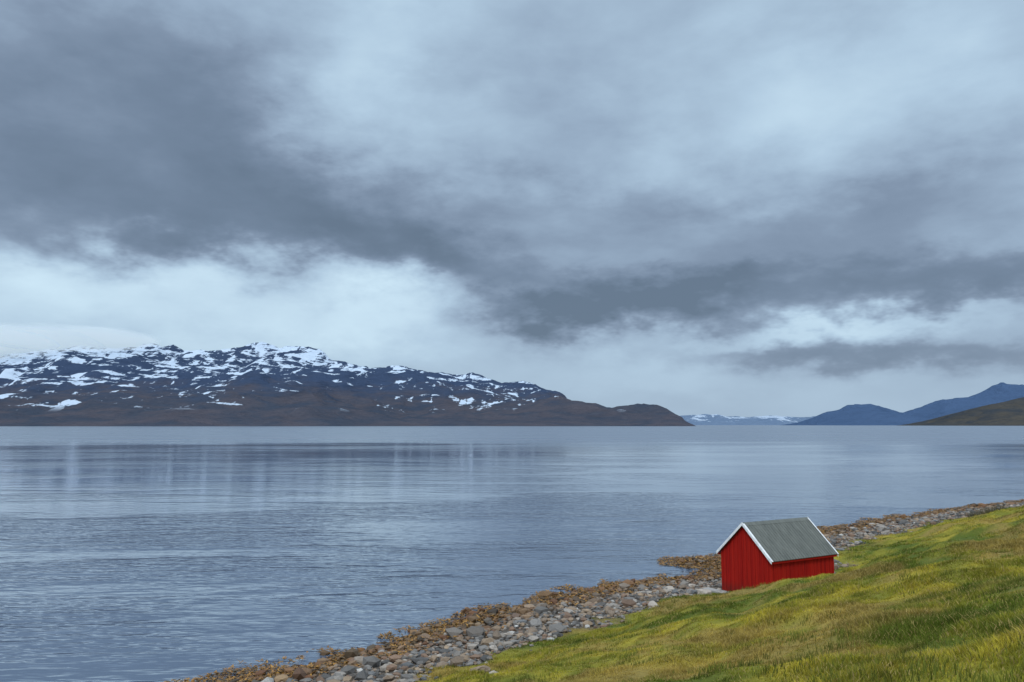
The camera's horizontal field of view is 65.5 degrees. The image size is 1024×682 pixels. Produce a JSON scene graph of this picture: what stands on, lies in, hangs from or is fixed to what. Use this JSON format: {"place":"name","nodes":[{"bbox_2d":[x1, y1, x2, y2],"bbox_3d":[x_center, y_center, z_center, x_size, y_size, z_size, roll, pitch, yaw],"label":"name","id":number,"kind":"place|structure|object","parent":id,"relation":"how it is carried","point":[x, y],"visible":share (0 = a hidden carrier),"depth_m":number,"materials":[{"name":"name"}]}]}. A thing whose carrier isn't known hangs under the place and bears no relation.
{"place":"outdoors","nodes":[
{"label":"outdoors","id":0,"kind":"place"},
{"bbox_2d":[0,342,694,425],"bbox_3d":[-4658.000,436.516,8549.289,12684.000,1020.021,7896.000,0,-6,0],"label":"snowy mountain","id":1,"kind":"structure","parent":0,"point":[252,384],"depth_m":6677.50,"materials":[{"name":"stone"}]},
{"bbox_2d":[0,425,1023,681],"bbox_3d":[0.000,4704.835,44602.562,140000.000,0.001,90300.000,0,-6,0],"label":"water","id":2,"kind":"structure","parent":0,"point":[148,553],"depth_m":81.31,"materials":[{"name":"blue liquid"}]},
{"bbox_2d":[0,0,1023,416],"label":"sky","id":3,"kind":"structure","parent":0,"point":[741,208],"materials":[{"name":"grey"}]},
{"bbox_2d":[271,505,1023,681],"bbox_3d":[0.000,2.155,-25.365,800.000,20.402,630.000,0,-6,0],"label":"ground","id":4,"kind":"structure","parent":0,"point":[841,559],"depth_m":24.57,"materials":[{"name":"green plant"}]},
{"bbox_2d":[470,583,710,672],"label":"boulders","id":5,"kind":"object","parent":4,"relation":"on","point":[534,622],"visible":0.27,"depth_m":35.75,"materials":[{"name":"stone"}]},
{"bbox_2d":[208,499,1023,681],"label":"beach stones","id":6,"kind":"object","parent":4,"relation":"on","point":[451,654],"visible":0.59,"depth_m":34.00,"materials":[{"name":"grey stone"}]},
{"bbox_2d":[164,499,1021,681],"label":"seaweed","id":7,"kind":"object","parent":6,"relation":"on","point":[242,673],"visible":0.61,"depth_m":37.37,"materials":[{"name":"brown plant"}]},
{"bbox_2d":[702,517,838,592],"bbox_3d":[13.045,11.072,40.317,5.340,4.020,4.151,3,-7,-30],"label":"red boathouse","id":8,"kind":"object","parent":4,"relation":"on","point":[755,554],"visible":0.75,"depth_m":39.34,"materials":[{"name":"paint"}]},
{"bbox_2d":[960,504,1011,516],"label":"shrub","id":9,"kind":"object","parent":4,"relation":"on","point":[986,511],"visible":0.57,"depth_m":72.45,"materials":[{"name":"plant"}]},
{"bbox_2d":[681,414,814,424],"bbox_3d":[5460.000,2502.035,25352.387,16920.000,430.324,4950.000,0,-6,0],"label":"snowy range","id":10,"kind":"structure","parent":0,"point":[708,419],"depth_m":24386.65,"materials":[{"name":"white snow"}]},
{"bbox_2d":[785,382,1023,424],"bbox_3d":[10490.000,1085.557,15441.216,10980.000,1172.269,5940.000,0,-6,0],"label":"distant mountain","id":11,"kind":"structure","parent":0,"point":[863,414],"depth_m":14679.37,"materials":[{"name":"blue stone"}]},
{"bbox_2d":[896,397,1023,425],"bbox_3d":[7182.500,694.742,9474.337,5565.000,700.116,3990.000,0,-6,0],"label":"heath hill","id":12,"kind":"structure","parent":0,"point":[1009,413],"depth_m":8716.78,"materials":[{"name":"plant"}]}
]}

